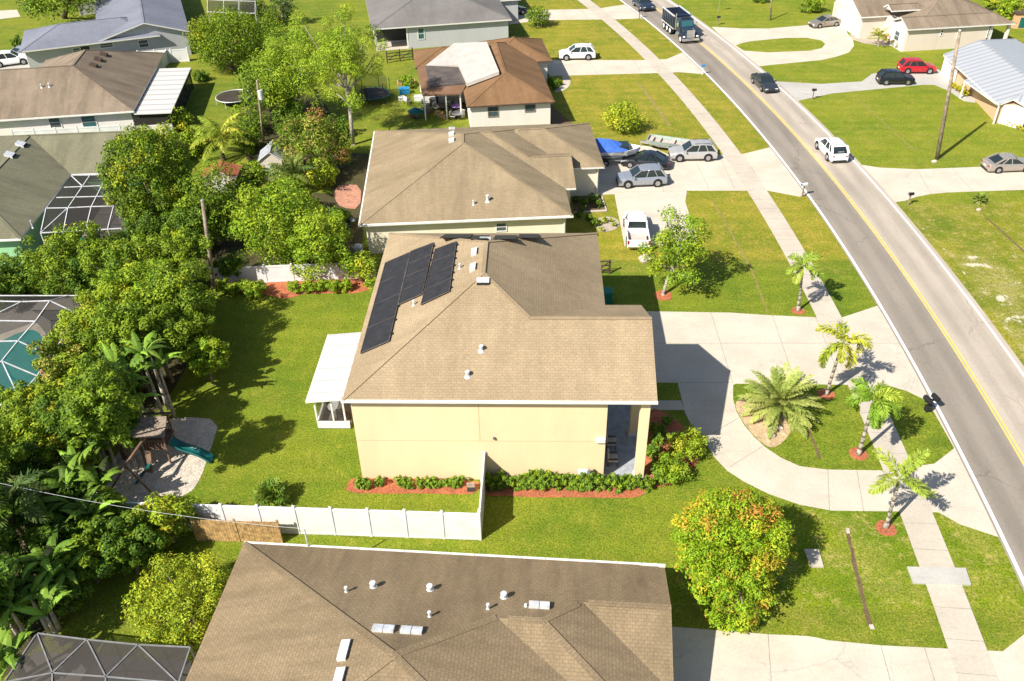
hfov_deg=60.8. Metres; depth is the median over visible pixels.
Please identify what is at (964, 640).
sidewalk
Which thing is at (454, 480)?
hedge shrub
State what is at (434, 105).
garden chair
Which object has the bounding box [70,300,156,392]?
bushy tree
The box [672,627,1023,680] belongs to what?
driveway
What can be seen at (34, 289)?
shrub
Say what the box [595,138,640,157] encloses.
covered boat
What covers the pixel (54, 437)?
bushy tree
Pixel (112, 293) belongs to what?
bushy tree
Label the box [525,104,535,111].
window
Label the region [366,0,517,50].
grey roofed house
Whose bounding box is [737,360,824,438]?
date palm
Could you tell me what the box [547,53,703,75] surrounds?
driveway
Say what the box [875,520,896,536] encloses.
mulch ring
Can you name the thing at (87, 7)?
vinyl fence
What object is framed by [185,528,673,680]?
brown roofed house
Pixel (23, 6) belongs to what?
shrub
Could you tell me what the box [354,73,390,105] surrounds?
trampoline
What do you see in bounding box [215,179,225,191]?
door
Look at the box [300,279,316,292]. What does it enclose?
hedge shrub
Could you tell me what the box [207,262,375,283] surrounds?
vinyl fence
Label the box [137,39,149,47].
window
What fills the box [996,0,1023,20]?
shrub
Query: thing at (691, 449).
shrub
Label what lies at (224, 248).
soil
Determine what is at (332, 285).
hedge shrub
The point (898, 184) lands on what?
driveway
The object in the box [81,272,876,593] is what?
lawn
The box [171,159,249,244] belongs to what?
tree
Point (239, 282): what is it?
hedge shrub
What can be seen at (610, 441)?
patio chair
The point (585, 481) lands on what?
hedge shrub
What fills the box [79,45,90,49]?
window
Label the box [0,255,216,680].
soil
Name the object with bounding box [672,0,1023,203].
lawn
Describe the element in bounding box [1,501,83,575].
bushy tree
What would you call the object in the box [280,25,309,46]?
shrub
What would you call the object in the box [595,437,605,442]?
wall light
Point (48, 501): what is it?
banana plant
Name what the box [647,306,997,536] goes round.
driveway
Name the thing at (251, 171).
shrub
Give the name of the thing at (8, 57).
parked car
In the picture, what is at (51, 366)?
bushy tree
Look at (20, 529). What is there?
bushy tree
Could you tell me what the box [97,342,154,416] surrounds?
banana plant
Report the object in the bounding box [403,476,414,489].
hedge shrub
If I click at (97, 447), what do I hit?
banana plant
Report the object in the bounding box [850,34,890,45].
garden bed
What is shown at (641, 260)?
boulder
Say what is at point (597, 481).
hedge shrub
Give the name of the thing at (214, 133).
coconut palm
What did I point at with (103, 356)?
bushy tree
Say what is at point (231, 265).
shrub
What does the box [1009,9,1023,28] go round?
play house
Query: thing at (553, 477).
hedge shrub
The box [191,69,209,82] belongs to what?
shrub
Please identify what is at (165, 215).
bushy tree
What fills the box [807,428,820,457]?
bare soil strip
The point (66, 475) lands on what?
banana plant
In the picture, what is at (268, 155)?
garden shed
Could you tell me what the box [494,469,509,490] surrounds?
hedge shrub
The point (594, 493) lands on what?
mulch bed
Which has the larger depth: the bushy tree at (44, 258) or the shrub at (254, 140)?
the shrub at (254, 140)
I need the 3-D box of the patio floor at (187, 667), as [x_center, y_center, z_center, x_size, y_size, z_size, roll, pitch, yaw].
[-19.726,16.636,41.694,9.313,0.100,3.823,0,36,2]
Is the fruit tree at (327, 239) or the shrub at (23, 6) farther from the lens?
the shrub at (23, 6)
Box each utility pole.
[201,199,216,298]
[256,80,264,141]
[770,0,771,19]
[935,29,961,159]
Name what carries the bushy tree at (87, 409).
on the ground at (96, 614)
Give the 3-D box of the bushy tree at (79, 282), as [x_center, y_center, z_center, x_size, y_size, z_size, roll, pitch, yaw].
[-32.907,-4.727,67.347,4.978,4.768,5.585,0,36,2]
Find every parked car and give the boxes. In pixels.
[0,49,26,67]
[11,45,20,52]
[518,5,526,14]
[558,43,595,60]
[615,163,667,188]
[620,150,670,168]
[668,139,717,161]
[808,14,840,28]
[875,68,914,85]
[896,57,936,73]
[980,152,1023,173]
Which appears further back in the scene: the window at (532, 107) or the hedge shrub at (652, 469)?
the window at (532, 107)
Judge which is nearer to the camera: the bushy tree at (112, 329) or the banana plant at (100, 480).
the banana plant at (100, 480)
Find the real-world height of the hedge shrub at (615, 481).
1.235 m
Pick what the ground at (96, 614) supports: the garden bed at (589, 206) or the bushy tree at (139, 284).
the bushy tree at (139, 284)
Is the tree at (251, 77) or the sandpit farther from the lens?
the tree at (251, 77)
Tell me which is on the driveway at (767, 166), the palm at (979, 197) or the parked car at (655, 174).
the parked car at (655, 174)
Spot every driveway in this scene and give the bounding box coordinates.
[0,63,28,68]
[508,5,642,24]
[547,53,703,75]
[591,145,804,245]
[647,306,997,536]
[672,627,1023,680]
[712,25,853,65]
[777,69,974,102]
[863,165,1023,201]
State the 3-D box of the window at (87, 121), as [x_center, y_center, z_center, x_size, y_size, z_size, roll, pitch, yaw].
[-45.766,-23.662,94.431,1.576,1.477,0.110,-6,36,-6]
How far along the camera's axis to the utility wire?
44.33 m
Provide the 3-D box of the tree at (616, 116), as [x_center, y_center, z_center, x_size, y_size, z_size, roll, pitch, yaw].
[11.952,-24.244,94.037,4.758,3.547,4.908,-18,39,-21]
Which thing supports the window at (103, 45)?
in the blue grey roofed house at (134, 25)
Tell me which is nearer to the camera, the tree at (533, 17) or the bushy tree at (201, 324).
the bushy tree at (201, 324)
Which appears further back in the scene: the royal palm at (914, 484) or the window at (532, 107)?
the window at (532, 107)
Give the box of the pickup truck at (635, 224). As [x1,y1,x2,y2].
[623,211,650,247]
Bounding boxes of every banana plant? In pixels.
[0,564,72,634]
[0,569,69,642]
[0,605,34,679]
[11,473,68,529]
[14,524,89,598]
[34,443,102,494]
[59,485,120,530]
[73,456,121,493]
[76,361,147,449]
[76,428,118,473]
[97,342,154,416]
[117,331,182,417]
[125,376,161,416]
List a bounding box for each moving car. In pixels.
[632,0,653,10]
[750,72,777,92]
[815,137,849,161]
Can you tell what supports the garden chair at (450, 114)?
on the ground at (96, 614)
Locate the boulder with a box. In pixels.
[638,254,650,262]
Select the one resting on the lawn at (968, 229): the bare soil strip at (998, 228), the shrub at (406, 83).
the bare soil strip at (998, 228)
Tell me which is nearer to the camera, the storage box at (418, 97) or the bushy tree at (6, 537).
the bushy tree at (6, 537)
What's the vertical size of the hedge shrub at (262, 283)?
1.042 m
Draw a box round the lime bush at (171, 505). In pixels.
[126,491,203,546]
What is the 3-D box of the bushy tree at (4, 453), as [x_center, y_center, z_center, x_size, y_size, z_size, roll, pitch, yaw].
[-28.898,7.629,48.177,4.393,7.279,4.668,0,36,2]
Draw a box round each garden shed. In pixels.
[202,161,241,195]
[258,141,284,180]
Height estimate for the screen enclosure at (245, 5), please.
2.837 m
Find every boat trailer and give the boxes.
[602,158,620,166]
[640,141,672,147]
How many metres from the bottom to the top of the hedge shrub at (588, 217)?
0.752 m
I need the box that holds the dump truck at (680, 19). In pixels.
[661,5,698,42]
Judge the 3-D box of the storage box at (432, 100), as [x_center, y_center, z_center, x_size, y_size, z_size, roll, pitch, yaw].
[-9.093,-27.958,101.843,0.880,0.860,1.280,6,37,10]
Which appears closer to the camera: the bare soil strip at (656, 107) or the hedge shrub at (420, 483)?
the hedge shrub at (420, 483)
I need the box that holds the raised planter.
[397,78,415,86]
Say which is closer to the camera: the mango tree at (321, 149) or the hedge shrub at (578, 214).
the hedge shrub at (578, 214)
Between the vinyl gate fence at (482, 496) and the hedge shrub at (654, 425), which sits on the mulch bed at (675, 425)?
the hedge shrub at (654, 425)
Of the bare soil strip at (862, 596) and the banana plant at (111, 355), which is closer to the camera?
the bare soil strip at (862, 596)
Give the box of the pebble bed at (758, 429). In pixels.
[736,399,789,446]
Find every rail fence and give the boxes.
[386,47,413,62]
[600,259,610,273]
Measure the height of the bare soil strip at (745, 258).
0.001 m
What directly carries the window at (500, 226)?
in the tan roofed house at (513, 179)
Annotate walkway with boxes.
[555,75,569,91]
[650,400,683,409]
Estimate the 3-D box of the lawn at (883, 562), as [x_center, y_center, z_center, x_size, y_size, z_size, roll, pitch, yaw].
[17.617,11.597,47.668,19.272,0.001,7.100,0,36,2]
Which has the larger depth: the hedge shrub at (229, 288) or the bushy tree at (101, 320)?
the hedge shrub at (229, 288)
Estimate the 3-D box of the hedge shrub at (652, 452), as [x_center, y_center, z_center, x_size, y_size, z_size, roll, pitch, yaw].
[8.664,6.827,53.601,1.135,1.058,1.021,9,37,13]
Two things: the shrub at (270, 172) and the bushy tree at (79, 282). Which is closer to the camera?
the bushy tree at (79, 282)
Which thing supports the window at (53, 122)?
in the house at (85, 88)
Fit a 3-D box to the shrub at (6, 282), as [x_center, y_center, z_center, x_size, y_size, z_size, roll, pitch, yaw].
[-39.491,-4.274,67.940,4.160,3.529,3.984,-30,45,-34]
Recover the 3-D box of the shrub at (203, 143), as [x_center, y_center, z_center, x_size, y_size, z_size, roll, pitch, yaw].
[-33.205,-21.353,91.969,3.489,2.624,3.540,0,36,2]
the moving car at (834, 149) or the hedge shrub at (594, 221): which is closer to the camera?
the hedge shrub at (594, 221)
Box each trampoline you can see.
[215,89,252,106]
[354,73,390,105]
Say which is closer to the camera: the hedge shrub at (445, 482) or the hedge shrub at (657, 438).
the hedge shrub at (445, 482)
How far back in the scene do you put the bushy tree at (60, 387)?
55.51 m
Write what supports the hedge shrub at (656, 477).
on the mulch bed at (675, 425)
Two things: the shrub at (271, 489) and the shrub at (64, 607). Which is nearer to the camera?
the shrub at (64, 607)
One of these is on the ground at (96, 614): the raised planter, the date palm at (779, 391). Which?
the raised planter
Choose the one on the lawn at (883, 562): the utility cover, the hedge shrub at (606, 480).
the utility cover
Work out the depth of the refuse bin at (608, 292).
67.18 m
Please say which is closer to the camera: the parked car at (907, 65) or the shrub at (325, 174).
the shrub at (325, 174)
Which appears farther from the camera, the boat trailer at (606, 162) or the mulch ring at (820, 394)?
the boat trailer at (606, 162)
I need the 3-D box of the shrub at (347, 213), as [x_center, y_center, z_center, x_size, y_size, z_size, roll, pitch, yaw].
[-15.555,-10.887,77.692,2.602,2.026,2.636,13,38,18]
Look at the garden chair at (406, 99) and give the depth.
101.91 m
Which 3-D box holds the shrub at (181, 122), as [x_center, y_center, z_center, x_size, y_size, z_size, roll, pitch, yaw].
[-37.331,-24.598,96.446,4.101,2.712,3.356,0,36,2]
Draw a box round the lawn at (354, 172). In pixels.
[331,153,368,254]
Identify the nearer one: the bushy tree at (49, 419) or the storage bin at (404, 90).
the bushy tree at (49, 419)
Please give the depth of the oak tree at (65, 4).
124.29 m
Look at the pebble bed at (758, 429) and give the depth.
55.95 m
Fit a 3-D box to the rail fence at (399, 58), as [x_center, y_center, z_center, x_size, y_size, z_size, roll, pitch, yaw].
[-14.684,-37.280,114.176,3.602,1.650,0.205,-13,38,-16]
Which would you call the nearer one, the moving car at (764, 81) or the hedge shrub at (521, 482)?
the hedge shrub at (521, 482)
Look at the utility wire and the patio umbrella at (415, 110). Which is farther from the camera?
the patio umbrella at (415, 110)
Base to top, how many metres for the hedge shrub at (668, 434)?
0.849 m
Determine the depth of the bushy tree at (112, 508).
47.92 m
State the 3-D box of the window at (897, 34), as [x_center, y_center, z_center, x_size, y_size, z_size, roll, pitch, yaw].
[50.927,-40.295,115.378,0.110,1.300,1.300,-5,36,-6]
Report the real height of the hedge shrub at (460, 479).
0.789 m
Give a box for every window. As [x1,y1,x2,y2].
[47,118,62,128]
[72,47,80,52]
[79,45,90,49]
[79,115,97,126]
[99,42,113,48]
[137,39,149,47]
[417,27,424,39]
[488,106,498,117]
[496,222,506,231]
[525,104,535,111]
[893,29,900,41]
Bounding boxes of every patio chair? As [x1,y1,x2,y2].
[605,432,615,449]
[607,448,617,466]
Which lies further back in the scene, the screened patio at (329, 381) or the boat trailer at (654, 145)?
the boat trailer at (654, 145)
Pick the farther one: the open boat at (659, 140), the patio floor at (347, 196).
the open boat at (659, 140)
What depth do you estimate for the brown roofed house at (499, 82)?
97.72 m
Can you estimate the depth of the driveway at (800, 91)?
104.93 m
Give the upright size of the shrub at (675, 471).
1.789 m
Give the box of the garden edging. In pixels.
[573,193,606,212]
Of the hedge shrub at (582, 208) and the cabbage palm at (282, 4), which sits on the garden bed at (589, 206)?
the hedge shrub at (582, 208)
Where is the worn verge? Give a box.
[910,217,1023,355]
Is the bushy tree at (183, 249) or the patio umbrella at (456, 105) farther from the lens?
the patio umbrella at (456, 105)
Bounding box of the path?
[0,10,19,18]
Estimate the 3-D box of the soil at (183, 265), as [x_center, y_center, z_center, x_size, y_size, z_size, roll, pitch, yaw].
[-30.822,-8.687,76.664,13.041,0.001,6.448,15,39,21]
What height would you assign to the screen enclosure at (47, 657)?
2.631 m
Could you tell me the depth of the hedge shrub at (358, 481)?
51.84 m
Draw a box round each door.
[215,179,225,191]
[374,28,406,41]
[838,8,856,34]
[1018,18,1023,27]
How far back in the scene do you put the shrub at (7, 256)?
69.87 m
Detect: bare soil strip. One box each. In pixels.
[637,82,671,125]
[712,200,768,313]
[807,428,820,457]
[846,533,871,625]
[858,99,914,150]
[985,217,1023,251]
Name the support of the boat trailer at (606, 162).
on the driveway at (767, 166)
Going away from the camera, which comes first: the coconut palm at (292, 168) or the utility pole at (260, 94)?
the coconut palm at (292, 168)
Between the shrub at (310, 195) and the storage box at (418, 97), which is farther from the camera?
the storage box at (418, 97)
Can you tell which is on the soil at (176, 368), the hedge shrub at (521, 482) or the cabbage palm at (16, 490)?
the cabbage palm at (16, 490)
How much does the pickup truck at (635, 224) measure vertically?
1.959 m
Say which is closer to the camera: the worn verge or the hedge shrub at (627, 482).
the hedge shrub at (627, 482)
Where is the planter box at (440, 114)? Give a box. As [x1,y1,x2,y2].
[434,110,445,118]
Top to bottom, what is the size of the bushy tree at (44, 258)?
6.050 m
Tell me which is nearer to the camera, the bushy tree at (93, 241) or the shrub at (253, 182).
the bushy tree at (93, 241)
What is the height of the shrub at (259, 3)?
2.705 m
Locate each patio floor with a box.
[46,201,127,253]
[180,660,191,680]
[335,184,360,208]
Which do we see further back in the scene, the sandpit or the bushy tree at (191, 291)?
the bushy tree at (191, 291)
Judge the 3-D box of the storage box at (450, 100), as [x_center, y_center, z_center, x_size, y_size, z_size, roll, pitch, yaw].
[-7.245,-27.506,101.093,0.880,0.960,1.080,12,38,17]
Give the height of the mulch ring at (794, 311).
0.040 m
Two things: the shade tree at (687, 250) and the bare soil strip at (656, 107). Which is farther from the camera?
the bare soil strip at (656, 107)
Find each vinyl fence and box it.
[10,124,121,134]
[78,1,95,15]
[121,500,481,540]
[142,47,189,62]
[161,49,168,67]
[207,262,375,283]
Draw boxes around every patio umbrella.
[407,107,423,118]
[451,102,462,107]
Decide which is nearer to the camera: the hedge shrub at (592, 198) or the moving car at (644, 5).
the hedge shrub at (592, 198)
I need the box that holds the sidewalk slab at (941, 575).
[907,566,970,585]
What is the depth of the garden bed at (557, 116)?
98.20 m
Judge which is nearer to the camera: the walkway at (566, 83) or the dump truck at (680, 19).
the walkway at (566, 83)
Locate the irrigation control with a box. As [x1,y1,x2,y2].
[578,468,589,474]
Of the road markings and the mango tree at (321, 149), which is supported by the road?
the road markings
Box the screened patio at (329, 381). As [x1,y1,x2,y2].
[305,332,360,428]
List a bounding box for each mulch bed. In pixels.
[222,278,374,298]
[346,478,478,493]
[485,483,647,497]
[644,408,698,486]
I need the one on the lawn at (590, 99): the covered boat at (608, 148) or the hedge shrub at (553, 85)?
the hedge shrub at (553, 85)
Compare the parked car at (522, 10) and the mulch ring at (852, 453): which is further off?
the parked car at (522, 10)
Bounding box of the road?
[619,0,1023,590]
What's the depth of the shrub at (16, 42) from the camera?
121.38 m
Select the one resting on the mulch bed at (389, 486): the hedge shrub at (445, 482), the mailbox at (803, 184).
the hedge shrub at (445, 482)
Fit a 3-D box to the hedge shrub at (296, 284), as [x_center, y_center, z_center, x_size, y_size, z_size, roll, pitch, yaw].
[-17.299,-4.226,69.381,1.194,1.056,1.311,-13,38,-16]
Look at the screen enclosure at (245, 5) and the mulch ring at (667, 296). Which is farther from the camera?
the screen enclosure at (245, 5)
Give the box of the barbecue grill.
[342,216,354,229]
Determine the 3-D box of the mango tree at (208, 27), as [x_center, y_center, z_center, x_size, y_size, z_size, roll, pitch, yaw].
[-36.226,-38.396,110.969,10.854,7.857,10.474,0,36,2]
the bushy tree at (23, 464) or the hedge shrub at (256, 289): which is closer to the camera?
the bushy tree at (23, 464)
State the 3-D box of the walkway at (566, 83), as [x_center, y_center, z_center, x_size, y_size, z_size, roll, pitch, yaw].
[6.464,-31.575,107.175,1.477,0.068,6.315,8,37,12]
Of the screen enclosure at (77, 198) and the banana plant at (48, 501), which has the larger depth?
the screen enclosure at (77, 198)
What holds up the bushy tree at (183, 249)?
on the ground at (96, 614)
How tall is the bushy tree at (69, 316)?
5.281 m
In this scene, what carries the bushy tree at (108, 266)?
on the ground at (96, 614)
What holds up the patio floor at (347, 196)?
on the ground at (96, 614)
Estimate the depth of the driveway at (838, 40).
119.73 m
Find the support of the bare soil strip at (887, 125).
on the lawn at (973, 135)
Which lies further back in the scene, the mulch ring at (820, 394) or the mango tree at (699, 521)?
the mulch ring at (820, 394)
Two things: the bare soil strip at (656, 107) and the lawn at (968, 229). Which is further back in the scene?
the bare soil strip at (656, 107)
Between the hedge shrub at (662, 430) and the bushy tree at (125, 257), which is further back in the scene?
the bushy tree at (125, 257)
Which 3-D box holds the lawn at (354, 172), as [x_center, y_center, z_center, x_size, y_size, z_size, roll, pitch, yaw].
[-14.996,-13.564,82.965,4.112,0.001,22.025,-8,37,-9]
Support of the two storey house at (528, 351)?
on the lawn at (255, 406)
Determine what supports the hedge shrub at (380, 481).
on the mulch bed at (389, 486)
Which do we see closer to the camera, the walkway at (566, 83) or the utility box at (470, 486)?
the utility box at (470, 486)
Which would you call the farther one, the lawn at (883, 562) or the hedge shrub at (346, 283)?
the hedge shrub at (346, 283)
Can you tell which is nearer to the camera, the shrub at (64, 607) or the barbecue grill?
the shrub at (64, 607)
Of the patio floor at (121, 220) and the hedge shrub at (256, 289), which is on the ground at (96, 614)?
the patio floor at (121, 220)
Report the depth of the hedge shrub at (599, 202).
80.33 m
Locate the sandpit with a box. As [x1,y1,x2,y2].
[105,417,217,501]
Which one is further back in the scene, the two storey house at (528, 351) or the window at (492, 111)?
the window at (492, 111)
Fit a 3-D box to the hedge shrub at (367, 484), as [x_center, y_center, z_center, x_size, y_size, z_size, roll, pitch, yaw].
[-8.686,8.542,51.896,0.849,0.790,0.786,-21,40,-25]
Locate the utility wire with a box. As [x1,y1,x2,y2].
[0,483,303,528]
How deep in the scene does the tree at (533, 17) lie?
124.86 m
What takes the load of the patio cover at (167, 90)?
on the ground at (96, 614)
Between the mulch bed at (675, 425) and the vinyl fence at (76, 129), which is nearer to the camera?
the mulch bed at (675, 425)
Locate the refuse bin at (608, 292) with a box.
[603,287,612,303]
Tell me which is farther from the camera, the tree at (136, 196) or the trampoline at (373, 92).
the trampoline at (373, 92)
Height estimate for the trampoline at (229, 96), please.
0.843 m
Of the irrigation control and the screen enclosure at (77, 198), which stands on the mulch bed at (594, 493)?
the irrigation control
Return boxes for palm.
[0,468,50,569]
[190,113,253,160]
[266,152,317,186]
[269,0,299,25]
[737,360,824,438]
[786,251,823,310]
[814,320,872,395]
[844,376,903,455]
[867,27,889,46]
[867,447,937,528]
[972,191,987,205]
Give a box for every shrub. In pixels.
[0,252,27,292]
[0,260,28,294]
[8,246,65,294]
[10,34,21,46]
[16,0,49,13]
[28,375,61,399]
[32,564,96,615]
[72,488,130,543]
[163,106,193,130]
[165,129,201,157]
[179,126,213,152]
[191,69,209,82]
[213,252,241,277]
[215,278,230,292]
[223,281,239,294]
[226,104,269,141]
[226,167,249,194]
[231,128,263,154]
[233,278,245,291]
[237,177,264,199]
[238,159,266,183]
[239,39,267,59]
[239,195,267,227]
[239,278,255,296]
[245,0,292,27]
[246,280,266,297]
[247,0,265,14]
[250,17,278,37]
[252,477,291,506]
[256,279,267,291]
[266,166,300,197]
[272,99,311,132]
[275,98,299,119]
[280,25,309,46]
[285,188,321,215]
[286,280,300,293]
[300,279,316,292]
[305,159,339,186]
[315,278,328,290]
[325,206,354,230]
[326,279,342,291]
[334,114,349,136]
[337,278,352,292]
[353,475,365,487]
[360,477,372,489]
[363,276,375,289]
[374,475,384,486]
[393,474,408,488]
[399,75,414,87]
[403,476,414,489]
[415,476,425,489]
[423,475,436,488]
[432,478,441,488]
[440,478,451,486]
[448,476,458,488]
[452,475,464,487]
[485,471,498,491]
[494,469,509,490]
[504,474,517,490]
[514,473,528,490]
[524,468,539,489]
[534,468,554,490]
[544,471,562,490]
[549,80,559,89]
[556,472,571,490]
[567,474,580,490]
[572,195,579,201]
[575,211,581,217]
[576,470,595,491]
[578,205,585,211]
[580,197,587,205]
[585,214,591,220]
[587,192,598,203]
[587,471,603,491]
[590,218,598,225]
[595,198,602,207]
[600,474,611,491]
[609,472,624,493]
[622,473,632,489]
[630,473,644,489]
[640,474,655,492]
[646,443,660,459]
[648,422,658,431]
[650,432,664,444]
[650,459,663,473]
[651,451,693,485]
[652,471,664,484]
[654,424,666,435]
[661,415,673,425]
[665,424,709,462]
[666,431,677,443]
[798,0,827,12]
[957,84,966,92]
[963,90,970,95]
[983,0,998,9]
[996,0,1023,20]
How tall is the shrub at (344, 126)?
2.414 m
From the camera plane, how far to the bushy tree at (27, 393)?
53.32 m
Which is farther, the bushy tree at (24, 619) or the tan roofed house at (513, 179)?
the tan roofed house at (513, 179)
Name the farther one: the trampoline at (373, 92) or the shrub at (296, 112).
the trampoline at (373, 92)
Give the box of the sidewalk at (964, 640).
[578,0,998,680]
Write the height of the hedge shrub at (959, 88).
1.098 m
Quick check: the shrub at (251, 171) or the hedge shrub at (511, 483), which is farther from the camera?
the shrub at (251, 171)
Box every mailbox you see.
[801,182,807,196]
[907,192,914,204]
[923,393,940,412]
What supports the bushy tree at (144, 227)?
on the ground at (96, 614)
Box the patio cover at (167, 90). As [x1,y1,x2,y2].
[132,68,193,133]
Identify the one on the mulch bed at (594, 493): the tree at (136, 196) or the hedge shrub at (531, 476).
the hedge shrub at (531, 476)
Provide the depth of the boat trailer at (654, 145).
90.45 m
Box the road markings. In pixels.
[620,0,1023,584]
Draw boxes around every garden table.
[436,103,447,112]
[451,110,463,117]
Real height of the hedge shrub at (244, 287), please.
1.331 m
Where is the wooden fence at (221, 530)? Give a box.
[189,517,283,542]
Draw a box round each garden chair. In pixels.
[403,96,411,104]
[421,98,427,107]
[432,101,440,110]
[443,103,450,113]
[449,110,456,119]
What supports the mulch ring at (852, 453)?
on the traffic island at (837, 430)
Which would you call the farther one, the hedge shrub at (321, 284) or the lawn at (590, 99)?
the lawn at (590, 99)
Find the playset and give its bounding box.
[111,412,213,492]
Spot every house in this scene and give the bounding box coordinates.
[0,50,163,135]
[0,130,155,265]
[19,0,191,66]
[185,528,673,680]
[340,232,657,479]
[358,123,605,253]
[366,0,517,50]
[414,37,554,126]
[832,0,1015,51]
[940,38,1023,128]
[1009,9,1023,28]
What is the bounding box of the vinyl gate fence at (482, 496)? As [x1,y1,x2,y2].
[478,451,485,536]
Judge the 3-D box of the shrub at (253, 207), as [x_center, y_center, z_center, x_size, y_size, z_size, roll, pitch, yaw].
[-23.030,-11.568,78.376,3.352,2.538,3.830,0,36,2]
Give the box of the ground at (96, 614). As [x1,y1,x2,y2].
[0,0,1023,680]
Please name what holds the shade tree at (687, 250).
on the lawn at (255, 406)
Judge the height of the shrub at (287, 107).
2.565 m
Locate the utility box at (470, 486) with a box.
[466,482,474,491]
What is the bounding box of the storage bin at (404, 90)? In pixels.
[398,86,409,94]
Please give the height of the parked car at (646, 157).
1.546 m
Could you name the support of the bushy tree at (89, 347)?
on the ground at (96, 614)
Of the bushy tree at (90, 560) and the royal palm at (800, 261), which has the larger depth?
the royal palm at (800, 261)
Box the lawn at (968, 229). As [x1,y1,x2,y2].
[897,202,1023,365]
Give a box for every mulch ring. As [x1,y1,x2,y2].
[653,290,671,300]
[791,307,804,314]
[817,389,834,399]
[849,447,867,460]
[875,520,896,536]
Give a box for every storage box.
[414,95,422,100]
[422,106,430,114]
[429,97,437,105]
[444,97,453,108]
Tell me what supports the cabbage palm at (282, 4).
on the ground at (96, 614)
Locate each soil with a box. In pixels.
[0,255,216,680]
[123,220,202,268]
[204,189,347,282]
[244,93,337,175]
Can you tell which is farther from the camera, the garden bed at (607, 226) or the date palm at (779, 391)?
the garden bed at (607, 226)
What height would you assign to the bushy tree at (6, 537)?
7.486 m
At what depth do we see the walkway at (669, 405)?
57.82 m
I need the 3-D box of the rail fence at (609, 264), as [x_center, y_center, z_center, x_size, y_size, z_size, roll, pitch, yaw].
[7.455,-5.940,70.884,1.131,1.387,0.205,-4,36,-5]
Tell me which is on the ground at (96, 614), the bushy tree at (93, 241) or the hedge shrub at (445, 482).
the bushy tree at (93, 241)
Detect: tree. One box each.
[0,385,20,418]
[0,404,37,469]
[0,417,25,476]
[0,434,63,492]
[0,479,42,551]
[0,489,32,553]
[0,553,20,601]
[0,553,34,628]
[1,380,62,461]
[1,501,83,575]
[3,381,58,411]
[17,0,101,22]
[18,222,86,294]
[26,325,84,399]
[29,400,113,471]
[35,391,103,472]
[39,248,108,294]
[41,306,105,354]
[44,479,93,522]
[46,219,122,275]
[55,352,96,391]
[58,368,144,447]
[59,354,142,459]
[61,526,114,582]
[62,333,100,373]
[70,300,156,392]
[74,280,147,342]
[77,257,138,309]
[79,232,163,289]
[81,334,142,375]
[87,508,167,578]
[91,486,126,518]
[95,122,195,224]
[95,257,172,320]
[95,299,167,392]
[97,403,140,461]
[113,210,172,257]
[119,257,218,338]
[120,548,231,645]
[127,303,195,382]
[131,225,194,271]
[138,258,183,301]
[150,210,192,244]
[157,294,216,351]
[158,229,213,281]
[166,199,228,257]
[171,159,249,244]
[177,335,231,385]
[182,1,268,70]
[223,173,325,265]
[233,43,309,125]
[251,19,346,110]
[267,105,355,175]
[281,204,355,281]
[289,2,389,145]
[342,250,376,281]
[524,5,551,26]
[599,99,648,133]
[635,204,713,295]
[668,484,798,634]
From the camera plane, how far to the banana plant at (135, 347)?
55.24 m
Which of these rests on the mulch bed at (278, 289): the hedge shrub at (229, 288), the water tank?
the hedge shrub at (229, 288)
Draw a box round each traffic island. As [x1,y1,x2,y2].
[733,384,953,469]
[736,38,824,51]
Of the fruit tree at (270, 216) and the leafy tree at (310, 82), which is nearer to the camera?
the fruit tree at (270, 216)
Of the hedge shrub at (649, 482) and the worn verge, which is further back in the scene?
the worn verge
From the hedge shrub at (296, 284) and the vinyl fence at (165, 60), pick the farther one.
the vinyl fence at (165, 60)
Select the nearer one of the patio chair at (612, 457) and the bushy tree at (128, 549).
the bushy tree at (128, 549)
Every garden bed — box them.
[550,104,573,123]
[572,195,604,211]
[596,217,618,231]
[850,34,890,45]
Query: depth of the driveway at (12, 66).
115.22 m
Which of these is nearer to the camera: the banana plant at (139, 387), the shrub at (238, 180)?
the banana plant at (139, 387)
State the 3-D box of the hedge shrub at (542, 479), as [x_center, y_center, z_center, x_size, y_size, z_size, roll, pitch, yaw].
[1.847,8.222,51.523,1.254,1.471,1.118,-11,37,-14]
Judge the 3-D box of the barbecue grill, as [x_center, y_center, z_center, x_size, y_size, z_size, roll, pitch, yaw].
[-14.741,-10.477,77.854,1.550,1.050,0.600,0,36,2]
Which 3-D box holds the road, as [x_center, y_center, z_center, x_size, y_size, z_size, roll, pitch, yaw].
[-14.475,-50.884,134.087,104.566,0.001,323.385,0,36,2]
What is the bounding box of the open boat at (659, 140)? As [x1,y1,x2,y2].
[646,134,690,146]
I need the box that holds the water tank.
[354,243,362,256]
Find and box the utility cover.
[804,549,823,567]
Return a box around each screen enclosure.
[0,295,91,405]
[4,632,194,680]
[40,174,121,242]
[207,0,257,21]
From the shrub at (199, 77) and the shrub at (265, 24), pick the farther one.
the shrub at (265, 24)

